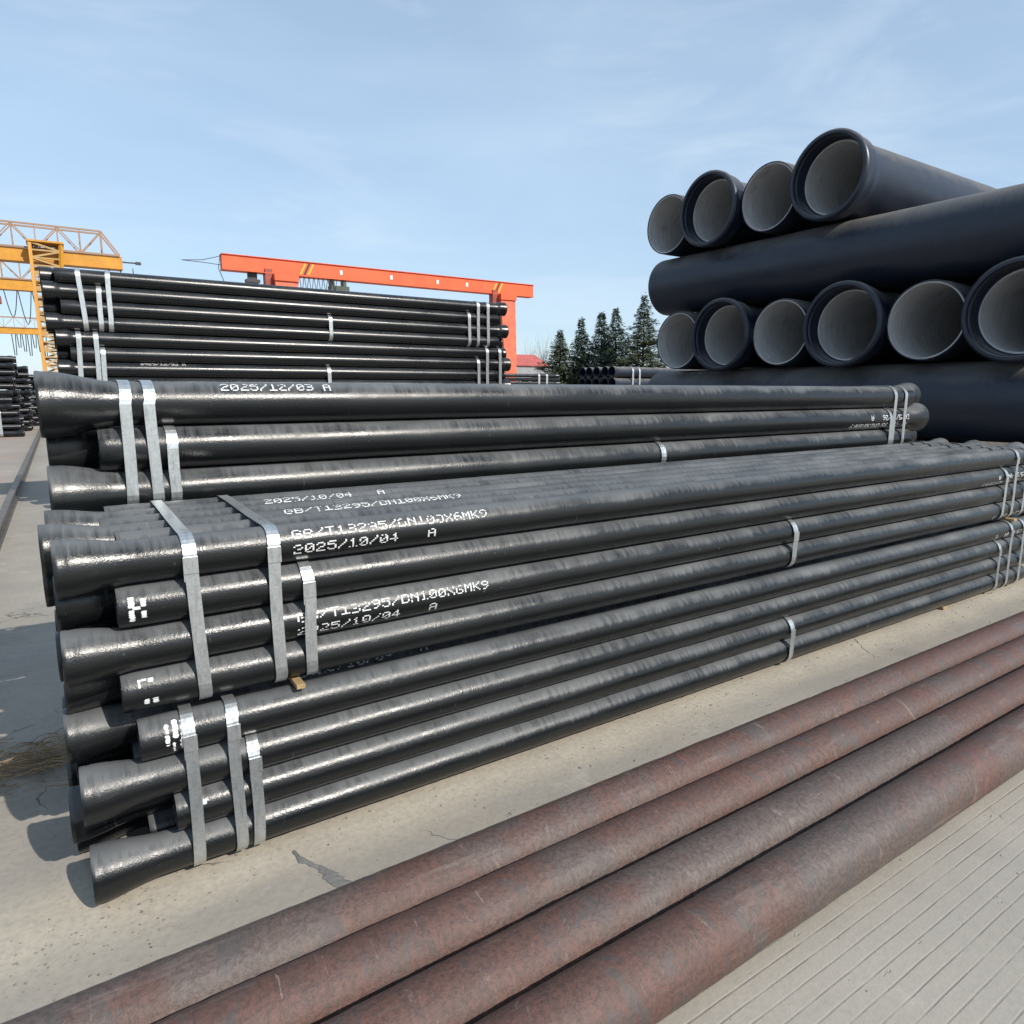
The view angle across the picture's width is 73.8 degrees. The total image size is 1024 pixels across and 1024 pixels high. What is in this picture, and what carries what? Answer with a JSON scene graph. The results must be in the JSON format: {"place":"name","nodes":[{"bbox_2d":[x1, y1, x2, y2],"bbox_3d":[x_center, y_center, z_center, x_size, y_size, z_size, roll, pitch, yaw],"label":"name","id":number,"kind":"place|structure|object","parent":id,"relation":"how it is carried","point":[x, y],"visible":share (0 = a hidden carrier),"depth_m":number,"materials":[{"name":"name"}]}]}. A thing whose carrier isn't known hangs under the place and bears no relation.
{"place":"outdoors","nodes":[
{"label":"outdoors","id":0,"kind":"place"},
{"bbox_2d":[0,395,1023,1023],"bbox_3d":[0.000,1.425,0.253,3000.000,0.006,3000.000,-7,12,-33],"label":"ground","id":1,"kind":"structure","parent":0,"point":[928,929],"depth_m":2.11,"materials":[{"name":"concrete"}]},
{"bbox_2d":[0,262,38,324],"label":"lattice crane","id":2,"kind":"object","parent":1,"relation":"on","point":[22,284],"visible":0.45,"depth_m":50.12,"materials":[{"name":"yellow paint"}]},
{"bbox_2d":[0,428,40,549],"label":"crane rail","id":3,"kind":"object","parent":1,"relation":"on","point":[8,507],"depth_m":9.27,"materials":[{"name":"metal"}]},
{"bbox_2d":[0,316,53,355],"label":"lattice crane","id":4,"kind":"object","parent":1,"relation":"on","point":[18,330],"visible":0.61,"depth_m":88.85,"materials":[{"name":"yellow paint"}]},
{"bbox_2d":[0,724,68,802],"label":"twig pile","id":5,"kind":"object","parent":1,"relation":"on","point":[19,763],"visible":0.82,"depth_m":2.65,"materials":[{"name":"plant"}]},
{"bbox_2d":[0,219,140,371],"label":"lattice crane","id":6,"kind":"object","parent":1,"relation":"on","point":[51,254],"visible":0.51,"depth_m":39.44,"materials":[{"name":"yellow paint"}]},
{"bbox_2d":[77,815,147,853],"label":"iron pipe","id":7,"kind":"object","parent":1,"relation":"on","point":[125,828],"visible":0.02,"depth_m":2.18,"materials":[{"name":"metal"}]},
{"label":"iron pipe","id":8,"kind":"object","parent":7,"relation":"on","visible":0},
{"bbox_2d":[75,743,132,779],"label":"iron pipe","id":9,"kind":"object","parent":8,"relation":"on","point":[124,752],"visible":0.02,"depth_m":2.13,"materials":[{"name":"metal"}]},
{"bbox_2d":[147,807,175,833],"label":"iron pipe","id":10,"kind":"object","parent":1,"relation":"on","point":[161,820],"visible":0.01,"depth_m":2.13,"materials":[{"name":"metal"}]},
{"bbox_2d":[68,785,172,843],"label":"iron pipe","id":11,"kind":"object","parent":10,"relation":"on","point":[81,832],"visible":0.02,"depth_m":2.02,"materials":[{"name":"metal"}]},
{"bbox_2d":[131,741,139,758],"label":"iron pipe","id":12,"kind":"object","parent":11,"relation":"on","point":[135,750],"visible":0.02,"depth_m":2.07,"materials":[{"name":"metal"}]},
{"bbox_2d":[63,519,1000,764],"bbox_3d":[1.237,0.366,3.632,6.076,0.163,0.163,-7,12,-33],"label":"iron pipe","id":13,"kind":"object","parent":12,"relation":"on","point":[97,731],"visible":0.16,"depth_m":2.21,"materials":[{"name":"metal"}]},
{"bbox_2d":[62,663,120,714],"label":"iron pipe","id":14,"kind":"object","parent":13,"relation":"on","point":[91,696],"visible":0.02,"depth_m":1.97,"materials":[{"name":"metal"}]},
{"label":"iron pipe","id":15,"kind":"object","parent":14,"relation":"on","visible":0},
{"bbox_2d":[53,465,1011,631],"bbox_3d":[1.240,-0.030,3.584,6.076,0.163,0.163,-7,12,-33],"label":"iron pipe","id":16,"kind":"object","parent":15,"relation":"on","point":[83,611],"visible":0.03,"depth_m":1.94,"materials":[{"name":"metal"}]},
{"bbox_2d":[114,442,1023,540],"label":"iron pipe","id":17,"kind":"object","parent":16,"relation":"on","point":[169,531],"visible":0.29,"depth_m":2.67,"materials":[{"name":"metal"}]},
{"bbox_2d":[149,500,212,699],"bbox_3d":[-1.135,0.260,2.312,0.054,0.513,0.839,-7,12,-33],"label":"steel strap","id":18,"kind":"object","parent":17,"relation":"attached to","point":[190,556],"visible":0.71,"depth_m":1.97,"materials":[{"name":"metal"}]},
{"bbox_2d":[216,495,287,682],"bbox_3d":[-0.946,0.238,2.434,0.042,0.513,0.839,-7,12,-33],"label":"steel strap","id":19,"kind":"object","parent":17,"relation":"attached to","point":[274,568],"visible":0.66,"depth_m":2.09,"materials":[{"name":"metal"}]},
{"bbox_2d":[181,253,532,377],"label":"orange crane","id":20,"kind":"object","parent":1,"relation":"on","point":[281,272],"visible":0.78,"depth_m":40.26,"materials":[{"name":"paint"}]},
{"bbox_2d":[0,595,1023,1019],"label":"grit","id":21,"kind":"object","parent":1,"relation":"on","point":[378,859],"visible":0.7,"depth_m":2.02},
{"bbox_2d":[2,611,1023,1023],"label":"rusty pipe","id":22,"kind":"object","parent":1,"relation":"on","point":[160,989],"visible":0.62,"depth_m":1.88,"materials":[{"name":"metal"}]},
{"bbox_2d":[516,354,549,381],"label":"house","id":23,"kind":"structure","parent":1,"relation":"on","point":[527,364],"depth_m":79.05,"materials":[{"name":"white paint"}]},
{"bbox_2d":[528,329,579,384],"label":"cedar tree","id":24,"kind":"object","parent":1,"relation":"on","point":[557,352],"visible":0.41,"depth_m":70.33,"materials":[{"name":"green plant"}]},
{"bbox_2d":[89,565,1023,905],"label":"iron pipe","id":25,"kind":"object","parent":1,"relation":"on","point":[119,867],"visible":0.73,"depth_m":2.54,"materials":[{"name":"metal"}]},
{"bbox_2d":[245,732,265,845],"bbox_3d":[-1.019,0.825,2.466,0.039,0.383,0.845,-7,12,-33],"label":"steel strap","id":26,"kind":"object","parent":25,"relation":"attached to","point":[255,764],"visible":0.41,"depth_m":2.12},
{"bbox_2d":[172,548,1023,830],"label":"iron pipe","id":27,"kind":"object","parent":25,"relation":"on","point":[305,773],"visible":0.74,"depth_m":2.70,"materials":[{"name":"metal"}]},
{"bbox_2d":[78,533,1023,826],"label":"iron pipe","id":28,"kind":"object","parent":27,"relation":"on","point":[108,789],"visible":0.87,"depth_m":2.50,"materials":[{"name":"metal"}]},
{"bbox_2d":[136,514,1023,761],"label":"iron pipe","id":29,"kind":"object","parent":28,"relation":"on","point":[160,735],"visible":0.98,"depth_m":2.59,"materials":[{"name":"metal"}]},
{"bbox_2d":[176,700,205,865],"bbox_3d":[-1.165,0.780,2.361,0.038,0.507,0.845,-7,12,-33],"label":"steel strap","id":30,"kind":"object","parent":29,"relation":"attached to","point":[190,742],"visible":0.46,"depth_m":2.01,"materials":[{"name":"metal"}]},
{"bbox_2d":[119,497,1023,713],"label":"iron pipe","id":31,"kind":"object","parent":29,"relation":"on","point":[156,686],"visible":0.9,"depth_m":2.57,"materials":[{"name":"metal"}]},
{"bbox_2d":[297,559,317,675],"bbox_3d":[-0.863,0.290,2.499,0.042,0.387,0.839,-7,12,-33],"label":"steel strap","id":32,"kind":"object","parent":31,"relation":"attached to","point":[309,590],"visible":0.49,"depth_m":2.15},
{"bbox_2d":[60,481,1023,690],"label":"iron pipe","id":33,"kind":"object","parent":31,"relation":"on","point":[90,656],"visible":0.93,"depth_m":2.44,"materials":[{"name":"metal"}]},
{"bbox_2d":[114,464,1023,628],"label":"iron pipe","id":34,"kind":"object","parent":33,"relation":"on","point":[148,602],"visible":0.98,"depth_m":2.52,"materials":[{"name":"metal"}]},
{"bbox_2d":[50,448,1023,600],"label":"iron pipe","id":35,"kind":"object","parent":34,"relation":"on","point":[82,567],"visible":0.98,"depth_m":2.37,"materials":[{"name":"metal"}]},
{"bbox_2d":[560,317,597,384],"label":"cedar tree","id":36,"kind":"object","parent":1,"relation":"on","point":[581,341],"visible":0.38,"depth_m":70.13,"materials":[{"name":"green plant"}]},
{"bbox_2d":[154,635,1023,1023],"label":"rusty pipe","id":37,"kind":"object","parent":1,"relation":"on","point":[330,981],"visible":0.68,"depth_m":1.85,"materials":[{"name":"metal"}]},
{"bbox_2d":[573,311,614,382],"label":"cedar tree","id":38,"kind":"object","parent":1,"relation":"on","point":[599,331],"visible":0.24,"depth_m":70.04,"materials":[{"name":"green plant"}]},
{"bbox_2d":[586,308,631,378],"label":"cedar tree","id":39,"kind":"object","parent":1,"relation":"on","point":[612,350],"visible":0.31,"depth_m":68.17,"materials":[{"name":"green plant"}]},
{"bbox_2d":[600,292,666,378],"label":"cedar tree","id":40,"kind":"object","parent":1,"relation":"on","point":[642,356],"visible":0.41,"depth_m":63.86,"materials":[{"name":"green plant"}]},
{"bbox_2d":[320,666,1023,1023],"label":"rusty pipe","id":41,"kind":"object","parent":1,"relation":"on","point":[480,980],"visible":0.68,"depth_m":1.81,"materials":[{"name":"metal"}]},
{"bbox_2d":[474,706,1023,1023],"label":"rusty pipe","id":42,"kind":"object","parent":1,"relation":"on","point":[659,968],"visible":1,"depth_m":1.77,"materials":[{"name":"metal"}]},
{"bbox_2d":[915,438,1008,446],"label":"pipe","id":43,"kind":"object","parent":1,"relation":"on","point":[964,441],"visible":0.02,"depth_m":8.49,"materials":[{"name":"metal"}]},
{"bbox_2d":[648,361,1023,443],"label":"pipe","id":44,"kind":"object","parent":43,"relation":"on","point":[978,400],"visible":0.5,"depth_m":7.53,"materials":[{"name":"metal"}]},
{"bbox_2d":[657,311,768,369],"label":"pipe","id":45,"kind":"object","parent":44,"relation":"on","point":[674,345],"visible":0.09,"depth_m":11.01,"materials":[{"name":"metal"}]},
{"bbox_2d":[692,298,802,370],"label":"pipe","id":46,"kind":"object","parent":44,"relation":"on","point":[722,334],"visible":0.29,"depth_m":10.14,"materials":[{"name":"metal"}]},
{"bbox_2d":[752,298,887,366],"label":"pipe","id":47,"kind":"object","parent":44,"relation":"on","point":[777,340],"visible":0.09,"depth_m":9.53,"materials":[{"name":"metal"}]},
{"bbox_2d":[803,280,941,367],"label":"pipe","id":48,"kind":"object","parent":44,"relation":"on","point":[844,323],"visible":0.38,"depth_m":8.65,"materials":[{"name":"metal"}]},
{"bbox_2d":[886,279,992,361],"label":"pipe","id":49,"kind":"object","parent":44,"relation":"on","point":[923,321],"visible":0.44,"depth_m":8.06,"materials":[{"name":"metal"}]},
{"bbox_2d":[961,256,1023,362],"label":"pipe","id":50,"kind":"object","parent":44,"relation":"on","point":[992,319],"visible":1,"depth_m":7.15,"materials":[{"name":"metal"}]},
{"bbox_2d":[648,183,1023,315],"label":"pipe","id":51,"kind":"object","parent":50,"relation":"on","point":[976,235],"visible":0.91,"depth_m":8.13,"materials":[{"name":"metal"}]},
{"bbox_2d":[647,194,726,256],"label":"pipe","id":52,"kind":"object","parent":51,"relation":"on","point":[665,235],"visible":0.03,"depth_m":10.90,"materials":[{"name":"metal"}]},
{"bbox_2d":[680,170,775,247],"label":"pipe","id":53,"kind":"object","parent":51,"relation":"on","point":[710,214],"visible":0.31,"depth_m":10.04,"materials":[{"name":"metal"}]},
{"bbox_2d":[741,161,843,235],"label":"pipe","id":54,"kind":"object","parent":51,"relation":"on","point":[767,207],"visible":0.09,"depth_m":9.41,"materials":[{"name":"metal"}]},
{"bbox_2d":[790,128,995,221],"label":"pipe","id":55,"kind":"object","parent":51,"relation":"on","point":[844,174],"visible":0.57,"depth_m":8.54,"materials":[{"name":"metal"}]},
{"bbox_2d":[696,278,978,312],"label":"pipe","id":56,"kind":"object","parent":50,"relation":"on","point":[900,290],"visible":0.02,"depth_m":8.84,"materials":[{"name":"metal"}]},
{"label":"iron pipe","id":57,"kind":"object","parent":1,"relation":"on","visible":0},
{"bbox_2d":[219,691,248,851],"bbox_3d":[-1.065,0.769,2.425,0.040,0.507,0.845,-7,12,-33],"label":"steel strap","id":58,"kind":"object","parent":57,"relation":"attached to","point":[233,724],"visible":0.53,"depth_m":2.08,"materials":[{"name":"metal"}]},
{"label":"iron pipe","id":59,"kind":"object","parent":1,"relation":"on","visible":0},
{"bbox_2d":[66,752,79,786],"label":"iron pipe","id":60,"kind":"object","parent":59,"relation":"on","point":[73,780],"depth_m":2.20,"materials":[{"name":"metal"}]},
{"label":"iron pipe","id":61,"kind":"object","parent":60,"relation":"on","visible":0},
{"bbox_2d":[63,681,121,707],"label":"iron pipe","id":62,"kind":"object","parent":61,"relation":"on","point":[118,701],"depth_m":2.23,"materials":[{"name":"metal"}]},
{"bbox_2d":[55,631,63,681],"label":"iron pipe","id":63,"kind":"object","parent":62,"relation":"on","point":[58,649],"visible":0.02,"depth_m":2.16,"materials":[{"name":"metal"}]},
{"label":"iron pipe","id":64,"kind":"object","parent":63,"relation":"on","visible":0},
{"bbox_2d":[42,573,54,606],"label":"iron pipe","id":65,"kind":"object","parent":64,"relation":"on","point":[48,591],"visible":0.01,"depth_m":2.11,"materials":[{"name":"metal"}]},
{"bbox_2d":[99,440,983,525],"bbox_3d":[1.195,-0.210,3.874,6.076,0.163,0.163,-7,12,-33],"label":"iron pipe","id":66,"kind":"object","parent":65,"relation":"on","point":[196,513],"visible":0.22,"depth_m":2.93,"materials":[{"name":"metal"}]},
{"bbox_2d":[0,0,1023,389],"label":"sky","id":67,"kind":"structure","parent":0,"point":[537,143],"materials":[{"name":"blue"}]},
{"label":"iron pipe","id":68,"kind":"object","parent":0,"visible":0},
{"bbox_2d":[44,442,950,525],"bbox_3d":[0.994,-0.215,3.907,6.076,0.163,0.163,-7,12,-33],"label":"iron pipe","id":69,"kind":"object","parent":68,"relation":"on","point":[75,517],"visible":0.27,"depth_m":2.87,"materials":[{"name":"metal"}]},
{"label":"iron pipe","id":70,"kind":"object","parent":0,"visible":0},
{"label":"iron pipe","id":71,"kind":"object","parent":70,"relation":"on","visible":0},
{"bbox_2d":[103,438,947,511],"bbox_3d":[1.068,-0.252,4.110,6.076,0.163,0.163,-7,12,-33],"label":"iron pipe","id":72,"kind":"object","parent":71,"relation":"on","point":[246,497],"visible":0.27,"depth_m":3.22,"materials":[{"name":"metal"}]},
{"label":"iron pipe","id":73,"kind":"object","parent":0,"visible":0},
{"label":"iron pipe","id":74,"kind":"object","parent":73,"relation":"on","visible":0},
{"bbox_2d":[77,617,117,628],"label":"iron pipe","id":75,"kind":"object","parent":74,"relation":"on","point":[111,623],"visible":0.01,"depth_m":2.09,"materials":[{"name":"metal"}]},
{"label":"iron pipe","id":76,"kind":"object","parent":75,"relation":"on","visible":0},
{"bbox_2d":[37,445,990,578],"bbox_3d":[1.141,-0.172,3.667,6.076,0.163,0.163,-7,12,-33],"label":"iron pipe","id":77,"kind":"object","parent":76,"relation":"on","point":[47,533],"visible":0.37,"depth_m":2.51,"materials":[{"name":"metal"}]},
{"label":"iron pipe","id":78,"kind":"object","parent":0,"visible":0},
{"bbox_2d":[608,378,649,384],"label":"iron pipe","id":79,"kind":"object","parent":78,"relation":"on","point":[619,381],"visible":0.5,"depth_m":22.52,"materials":[{"name":"metal"}]},
{"bbox_2d":[608,366,690,377],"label":"iron pipe","id":80,"kind":"object","parent":79,"relation":"on","point":[614,371],"visible":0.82,"depth_m":22.64,"materials":[{"name":"metal"}]},
{"bbox_3d":[-1.275,-0.042,3.079,0.060,0.026,0.360,-7,12,-33],"label":"timber batten","id":81,"kind":"object","parent":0,"visible":0},
{"bbox_2d":[47,428,912,511],"bbox_3d":[0.802,-0.342,4.192,6.056,0.244,0.244,-7,12,-33],"label":"iron pipe","id":82,"kind":"object","parent":81,"relation":"on","point":[82,488],"visible":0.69,"depth_m":3.26,"materials":[{"name":"metal"}]},
{"bbox_2d":[162,425,182,500],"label":"steel strap","id":83,"kind":"object","parent":82,"relation":"attached to","point":[174,463],"visible":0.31,"depth_m":2.69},
{"bbox_2d":[96,403,928,470],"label":"iron pipe","id":84,"kind":"object","parent":82,"relation":"on","point":[215,445],"visible":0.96,"depth_m":3.38,"materials":[{"name":"metal"}]},
{"bbox_2d":[33,371,916,437],"bbox_3d":[0.798,-0.682,4.128,6.056,0.244,0.244,-7,12,-33],"label":"iron pipe","id":85,"kind":"object","parent":84,"relation":"on","point":[68,404],"visible":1,"depth_m":3.17,"materials":[{"name":"metal"}]},
{"bbox_2d":[112,380,138,503],"bbox_3d":[-1.602,-0.273,2.813,0.055,0.530,0.532,-7,12,-33],"label":"steel strap","id":86,"kind":"object","parent":85,"relation":"attached to","point":[125,407],"visible":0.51,"depth_m":2.59,"materials":[{"name":"metal"}]},
{"bbox_2d":[134,380,164,500],"bbox_3d":[-1.531,-0.281,2.859,0.046,0.530,0.532,-7,12,-33],"label":"steel strap","id":87,"kind":"object","parent":85,"relation":"attached to","point":[153,438],"visible":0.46,"depth_m":2.64,"materials":[{"name":"metal"}]},
{"bbox_2d":[146,428,916,469],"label":"iron pipe","id":88,"kind":"object","parent":81,"relation":"on","point":[914,435],"visible":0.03,"depth_m":3.81,"materials":[{"name":"metal"}]},
{"bbox_2d":[46,408,859,468],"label":"iron pipe","id":89,"kind":"object","parent":88,"relation":"on","point":[80,450],"visible":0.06,"depth_m":2.65,"materials":[{"name":"metal"}]},
{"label":"iron pipe","id":90,"kind":"object","parent":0,"visible":0},
{"bbox_2d":[86,377,510,383],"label":"iron pipe","id":91,"kind":"object","parent":90,"relation":"on","point":[299,380],"visible":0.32,"depth_m":9.33,"materials":[{"name":"black metal"}]},
{"bbox_2d":[57,359,502,380],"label":"iron pipe","id":92,"kind":"object","parent":91,"relation":"on","point":[70,367],"visible":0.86,"depth_m":9.09,"materials":[{"name":"black metal"}]},
{"bbox_2d":[70,347,510,370],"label":"iron pipe","id":93,"kind":"object","parent":92,"relation":"on","point":[132,355],"visible":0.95,"depth_m":9.15,"materials":[{"name":"black metal"}]},
{"bbox_2d":[55,329,503,358],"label":"iron pipe","id":94,"kind":"object","parent":93,"relation":"on","point":[64,338],"visible":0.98,"depth_m":9.01,"materials":[{"name":"black metal"}]},
{"bbox_2d":[93,331,101,379],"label":"steel strap","id":95,"kind":"object","parent":94,"relation":"attached to","point":[97,355],"visible":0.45,"depth_m":8.01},
{"bbox_2d":[44,312,499,347],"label":"iron pipe","id":96,"kind":"object","parent":94,"relation":"on","point":[55,321],"visible":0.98,"depth_m":8.93,"materials":[{"name":"black metal"}]},
{"bbox_2d":[60,299,508,337],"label":"iron pipe","id":97,"kind":"object","parent":96,"relation":"on","point":[126,310],"visible":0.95,"depth_m":9.01,"materials":[{"name":"black metal"}]},
{"bbox_2d":[41,280,499,325],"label":"iron pipe","id":98,"kind":"object","parent":97,"relation":"on","point":[52,290],"visible":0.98,"depth_m":8.88,"materials":[{"name":"black metal"}]},
{"bbox_2d":[53,267,506,315],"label":"iron pipe","id":99,"kind":"object","parent":98,"relation":"on","point":[123,280],"visible":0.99,"depth_m":8.94,"materials":[{"name":"black metal"}]},
{"bbox_2d":[74,268,88,331],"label":"steel strap","id":100,"kind":"object","parent":99,"relation":"attached to","point":[82,300],"visible":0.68,"depth_m":7.85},
{"bbox_2d":[105,271,113,332],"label":"steel strap","id":101,"kind":"object","parent":99,"relation":"attached to","point":[109,301],"visible":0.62,"depth_m":7.99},
{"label":"iron pipe","id":102,"kind":"object","parent":91,"relation":"on","visible":0},
{"bbox_2d":[139,371,504,380],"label":"iron pipe","id":103,"kind":"object","parent":102,"relation":"on","point":[352,379],"visible":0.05,"depth_m":10.03,"materials":[{"name":"black metal"}]},
{"bbox_2d":[56,347,482,369],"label":"iron pipe","id":104,"kind":"object","parent":103,"relation":"on","point":[63,354],"visible":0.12,"depth_m":7.99,"materials":[{"name":"black metal"}]},
{"bbox_2d":[74,346,505,358],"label":"iron pipe","id":105,"kind":"object","parent":104,"relation":"on","point":[504,351],"visible":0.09,"depth_m":9.60,"materials":[{"name":"black metal"}]},
{"bbox_2d":[81,331,502,347],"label":"iron pipe","id":106,"kind":"object","parent":105,"relation":"on","point":[500,343],"visible":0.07,"depth_m":9.57,"materials":[{"name":"black metal"}]},
{"bbox_2d":[42,298,491,336],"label":"iron pipe","id":107,"kind":"object","parent":106,"relation":"on","point":[51,306],"visible":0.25,"depth_m":7.87,"materials":[{"name":"black metal"}]},
{"bbox_2d":[59,299,500,325],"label":"iron pipe","id":108,"kind":"object","parent":107,"relation":"on","point":[295,313],"visible":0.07,"depth_m":9.28,"materials":[{"name":"black metal"}]},
{"bbox_2d":[38,266,484,313],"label":"iron pipe","id":109,"kind":"object","parent":108,"relation":"on","point":[46,273],"visible":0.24,"depth_m":7.80,"materials":[{"name":"black metal"}]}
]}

